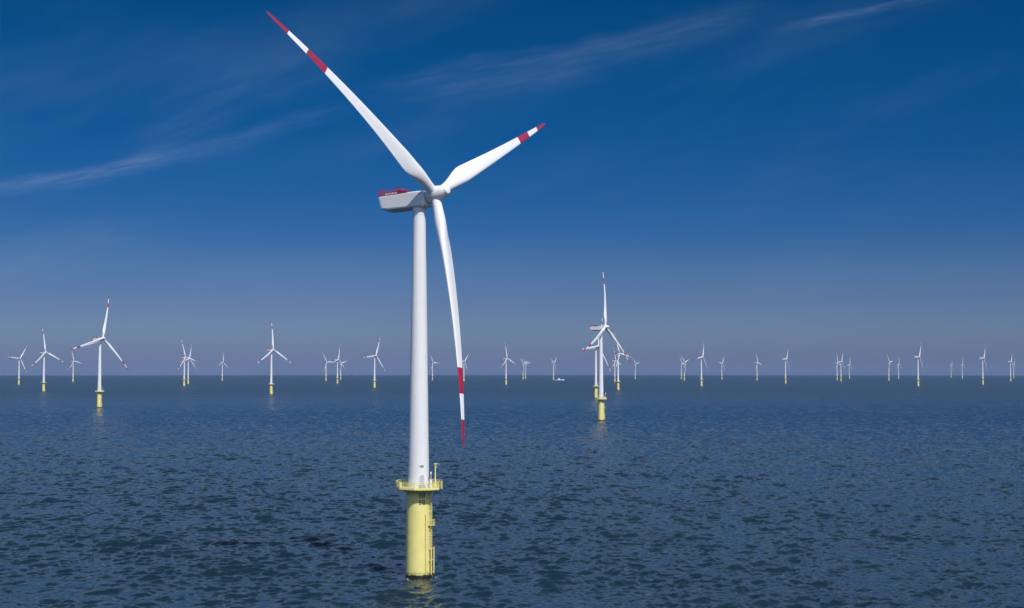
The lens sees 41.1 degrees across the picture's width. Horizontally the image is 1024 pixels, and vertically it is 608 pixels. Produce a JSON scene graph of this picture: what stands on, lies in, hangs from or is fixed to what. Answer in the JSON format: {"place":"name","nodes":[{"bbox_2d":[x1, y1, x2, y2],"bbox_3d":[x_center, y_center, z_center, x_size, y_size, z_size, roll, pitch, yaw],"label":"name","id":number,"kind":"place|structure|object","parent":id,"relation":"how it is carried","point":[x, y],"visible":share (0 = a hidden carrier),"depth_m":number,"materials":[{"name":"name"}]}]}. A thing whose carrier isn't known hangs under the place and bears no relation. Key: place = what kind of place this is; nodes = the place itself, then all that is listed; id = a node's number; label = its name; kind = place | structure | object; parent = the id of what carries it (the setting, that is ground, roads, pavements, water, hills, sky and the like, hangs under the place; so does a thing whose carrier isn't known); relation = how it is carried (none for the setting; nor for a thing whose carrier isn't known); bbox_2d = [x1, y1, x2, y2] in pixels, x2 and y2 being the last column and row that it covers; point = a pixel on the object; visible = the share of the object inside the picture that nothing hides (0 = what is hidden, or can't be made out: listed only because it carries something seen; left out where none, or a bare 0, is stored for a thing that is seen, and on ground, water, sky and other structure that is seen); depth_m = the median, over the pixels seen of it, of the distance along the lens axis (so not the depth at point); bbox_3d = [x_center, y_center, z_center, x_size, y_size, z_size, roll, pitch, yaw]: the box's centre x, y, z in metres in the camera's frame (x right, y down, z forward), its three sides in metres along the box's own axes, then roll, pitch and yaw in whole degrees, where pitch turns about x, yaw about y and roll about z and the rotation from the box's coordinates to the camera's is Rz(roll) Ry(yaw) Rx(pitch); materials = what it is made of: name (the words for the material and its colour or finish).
{"place":"outdoors","nodes":[
{"label":"outdoors","id":0,"kind":"place"},
{"bbox_2d":[0,375,1023,607],"bbox_3d":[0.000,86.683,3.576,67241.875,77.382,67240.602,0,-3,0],"label":"sea","id":1,"kind":"structure","parent":0,"point":[650,491],"depth_m":547.82,"materials":[{"name":"liquid"}]},
{"bbox_2d":[6,346,26,384],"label":"wind turbine","id":2,"kind":"object","parent":1,"relation":"in","point":[19,367],"visible":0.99,"depth_m":4699.62,"materials":[{"name":"white metal"}]},
{"bbox_2d":[32,328,64,391],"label":"wind turbine","id":3,"kind":"object","parent":1,"relation":"in","point":[43,382],"visible":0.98,"depth_m":3137.60,"materials":[{"name":"white metal"}]},
{"bbox_2d":[68,350,81,381],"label":"wind turbine","id":4,"kind":"object","parent":1,"relation":"in","point":[73,368],"visible":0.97,"depth_m":5877.30,"materials":[{"name":"white metal"}]},
{"bbox_2d":[69,298,127,407],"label":"wind turbine","id":5,"kind":"object","parent":1,"relation":"in","point":[99,391],"visible":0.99,"depth_m":1787.95,"materials":[{"name":"white metal"}]},
{"bbox_2d":[178,340,197,385],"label":"wind turbine","id":6,"kind":"object","parent":1,"relation":"in","point":[183,379],"visible":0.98,"depth_m":4274.63,"materials":[{"name":"white metal"}]},
{"bbox_2d":[181,344,196,383],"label":"wind turbine","id":7,"kind":"object","parent":1,"relation":"in","point":[188,367],"visible":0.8,"depth_m":4898.55,"materials":[{"name":"white metal"}]},
{"bbox_2d":[218,350,226,380],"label":"wind turbine","id":8,"kind":"object","parent":1,"relation":"in","point":[222,365],"visible":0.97,"depth_m":6784.20,"materials":[{"name":"white metal"}]},
{"bbox_2d":[255,321,292,394],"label":"wind turbine","id":9,"kind":"object","parent":1,"relation":"in","point":[270,383],"visible":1,"depth_m":2762.61,"materials":[{"name":"white metal"}]},
{"bbox_2d":[322,352,329,380],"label":"wind turbine","id":10,"kind":"object","parent":1,"relation":"in","point":[325,367],"visible":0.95,"depth_m":6540.97,"materials":[{"name":"white metal"}]},
{"bbox_2d":[332,347,343,383],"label":"wind turbine","id":11,"kind":"object","parent":1,"relation":"in","point":[337,364],"visible":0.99,"depth_m":5073.31,"materials":[{"name":"white metal"}]},
{"bbox_2d":[362,339,385,387],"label":"wind turbine","id":12,"kind":"object","parent":1,"relation":"in","point":[374,380],"visible":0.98,"depth_m":3817.10,"materials":[{"name":"white metal"}]},
{"bbox_2d":[267,12,544,579],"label":"wind turbine","id":13,"kind":"object","parent":1,"relation":"in","point":[417,487],"visible":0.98,"depth_m":322.66,"materials":[{"name":"white metal"}]},
{"bbox_2d":[462,353,468,380],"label":"wind turbine","id":14,"kind":"object","parent":1,"relation":"in","point":[463,367],"visible":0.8,"depth_m":6277.82,"materials":[{"name":"white metal"}]},
{"bbox_2d":[501,344,514,384],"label":"wind turbine","id":15,"kind":"object","parent":1,"relation":"in","point":[506,367],"visible":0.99,"depth_m":4687.10,"materials":[{"name":"white metal"}]},
{"bbox_2d":[580,316,610,398],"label":"wind turbine","id":16,"kind":"object","parent":1,"relation":"in","point":[595,385],"visible":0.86,"depth_m":2372.16,"materials":[{"name":"white metal"}]},
{"bbox_2d":[583,267,629,420],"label":"wind turbine","id":17,"kind":"object","parent":1,"relation":"in","point":[601,397],"visible":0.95,"depth_m":1321.32,"materials":[{"name":"white metal"}]},
{"bbox_2d":[612,350,619,381],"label":"wind turbine","id":18,"kind":"object","parent":1,"relation":"in","point":[615,360],"visible":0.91,"depth_m":5696.58,"materials":[{"name":"white metal"}]},
{"bbox_2d":[614,334,629,389],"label":"wind turbine","id":19,"kind":"object","parent":1,"relation":"in","point":[617,364],"visible":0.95,"depth_m":3395.89,"materials":[{"name":"white metal"}]},
{"bbox_2d":[697,347,707,385],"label":"wind turbine","id":20,"kind":"object","parent":1,"relation":"in","point":[701,379],"visible":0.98,"depth_m":4207.86,"materials":[{"name":"white metal"}]},
{"bbox_2d":[755,354,759,380],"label":"wind turbine","id":21,"kind":"object","parent":1,"relation":"in","point":[756,369],"visible":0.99,"depth_m":6857.42,"materials":[{"name":"white metal"}]},
{"bbox_2d":[781,353,789,383],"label":"wind turbine","id":22,"kind":"object","parent":1,"relation":"in","point":[785,366],"visible":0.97,"depth_m":5072.42,"materials":[{"name":"white metal"}]},
{"bbox_2d":[838,354,845,381],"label":"wind turbine","id":23,"kind":"object","parent":1,"relation":"in","point":[840,369],"visible":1,"depth_m":6172.61,"materials":[{"name":"white metal"}]},
{"bbox_2d":[886,353,892,380],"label":"wind turbine","id":24,"kind":"object","parent":1,"relation":"in","point":[888,368],"visible":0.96,"depth_m":6684.05,"materials":[{"name":"white metal"}]},
{"bbox_2d":[914,348,923,385],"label":"wind turbine","id":25,"kind":"object","parent":1,"relation":"in","point":[917,379],"visible":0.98,"depth_m":4236.89,"materials":[{"name":"white metal"}]},
{"bbox_2d":[979,353,987,384],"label":"wind turbine","id":26,"kind":"object","parent":1,"relation":"in","point":[982,369],"visible":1,"depth_m":4687.01,"materials":[{"name":"white metal"}]},
{"bbox_2d":[0,0,1023,374],"label":"sky","id":27,"kind":"structure","parent":0,"point":[815,182],"materials":[{"name":"blue"}]}
]}

